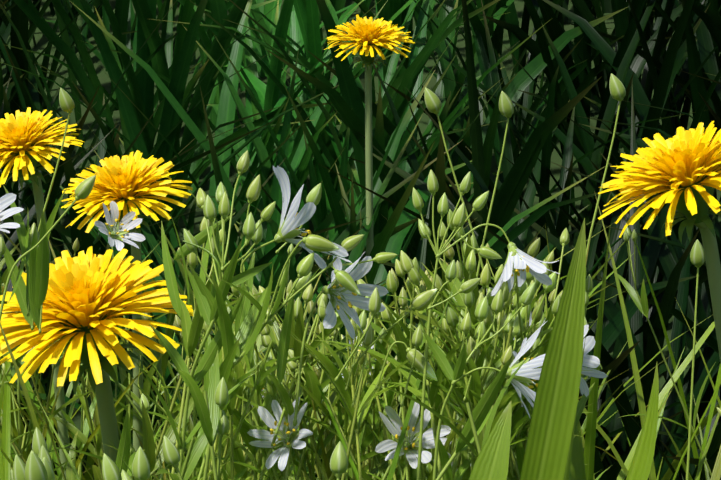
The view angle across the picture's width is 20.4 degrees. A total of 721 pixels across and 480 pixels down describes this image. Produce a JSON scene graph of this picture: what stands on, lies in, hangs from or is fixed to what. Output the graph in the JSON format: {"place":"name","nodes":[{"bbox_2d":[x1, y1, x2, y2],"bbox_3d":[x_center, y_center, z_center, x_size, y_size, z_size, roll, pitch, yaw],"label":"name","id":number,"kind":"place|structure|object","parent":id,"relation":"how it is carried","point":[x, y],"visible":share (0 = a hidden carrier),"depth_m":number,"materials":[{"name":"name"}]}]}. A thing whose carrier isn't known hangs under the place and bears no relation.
{"place":"outdoors","nodes":[
{"label":"outdoors","id":0,"kind":"place"},
{"bbox_2d":[0,191,720,479],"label":"grass","id":1,"kind":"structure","parent":0,"point":[590,425],"depth_m":0.97,"materials":[{"name":"green plant"}]},
{"bbox_2d":[0,0,720,479],"bbox_3d":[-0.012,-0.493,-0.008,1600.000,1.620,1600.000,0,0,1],"label":"ground","id":2,"kind":"structure","parent":0,"point":[41,40],"depth_m":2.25,"materials":[{"name":"green plant"}]},
{"bbox_2d":[0,107,83,479],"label":"dandelion","id":3,"kind":"object","parent":2,"relation":"on","point":[22,141],"visible":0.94,"depth_m":0.91,"materials":[{"name":"yellow plant"}]},
{"bbox_2d":[0,246,193,461],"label":"dandelion","id":4,"kind":"object","parent":2,"relation":"on","point":[89,292],"visible":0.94,"depth_m":0.74,"materials":[{"name":"yellow plant"}]},
{"bbox_2d":[61,150,192,450],"bbox_3d":[-0.099,0.134,0.870,0.056,0.345,0.096,0,0,1],"label":"dandelion","id":5,"kind":"object","parent":2,"relation":"on","point":[124,182],"visible":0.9,"depth_m":0.84,"materials":[{"name":"yellow plant"}]},
{"bbox_2d":[11,427,347,479],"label":"stitchwort","id":6,"kind":"object","parent":2,"relation":"on","point":[39,465],"visible":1,"depth_m":0.33,"materials":[{"name":"green plant"}]},
{"bbox_2d":[57,209,600,479],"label":"stitchwort","id":7,"kind":"object","parent":2,"relation":"on","point":[479,409],"visible":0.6,"depth_m":0.57,"materials":[{"name":"green plant"}]},
{"bbox_2d":[0,175,95,332],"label":"stitchwort","id":8,"kind":"object","parent":7,"relation":"on","point":[32,292],"visible":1,"depth_m":0.55,"materials":[{"name":"green plant"}]},
{"bbox_2d":[128,150,397,479],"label":"stitchwort","id":9,"kind":"object","parent":7,"relation":"on","point":[212,307],"visible":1,"depth_m":0.50,"materials":[{"name":"green plant"}]},
{"bbox_2d":[293,253,485,426],"bbox_3d":[0.001,0.025,0.506,0.040,0.045,0.066,0,0,27],"label":"stitchwort","id":10,"kind":"object","parent":7,"relation":"on","point":[341,298],"visible":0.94,"depth_m":0.52,"materials":[{"name":"green plant"}]},
{"bbox_2d":[400,170,559,479],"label":"stitchwort","id":11,"kind":"object","parent":7,"relation":"on","point":[522,260],"visible":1,"depth_m":0.53,"materials":[{"name":"green plant"}]},
{"bbox_2d":[421,282,607,479],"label":"stitchwort","id":12,"kind":"object","parent":7,"relation":"on","point":[526,372],"visible":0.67,"depth_m":0.50,"materials":[{"name":"white plant"}]},
{"bbox_2d":[0,218,658,479],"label":"grass","id":13,"kind":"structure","parent":2,"relation":"on","point":[551,425],"depth_m":0.40,"materials":[{"name":"green plant"}]},
{"bbox_2d":[0,201,720,479],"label":"stitchwort","id":14,"kind":"object","parent":2,"relation":"on","point":[368,442],"visible":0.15,"depth_m":0.69,"materials":[{"name":"green plant"}]},
{"bbox_2d":[17,73,704,479],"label":"flower buds","id":15,"kind":"object","parent":2,"relation":"on","point":[507,111],"visible":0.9,"depth_m":0.79,"materials":[{"name":"green plant"}]},
{"bbox_2d":[324,15,414,332],"bbox_3d":[0.011,0.065,1.248,0.056,0.409,0.079,0,0,31],"label":"dandelion","id":16,"kind":"object","parent":2,"relation":"on","point":[369,37],"visible":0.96,"depth_m":1.24,"materials":[{"name":"yellow plant"}]},
{"bbox_2d":[598,121,720,363],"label":"dandelion","id":17,"kind":"object","parent":2,"relation":"on","point":[679,167],"visible":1,"depth_m":0.68,"materials":[{"name":"yellow plant"}]}
]}

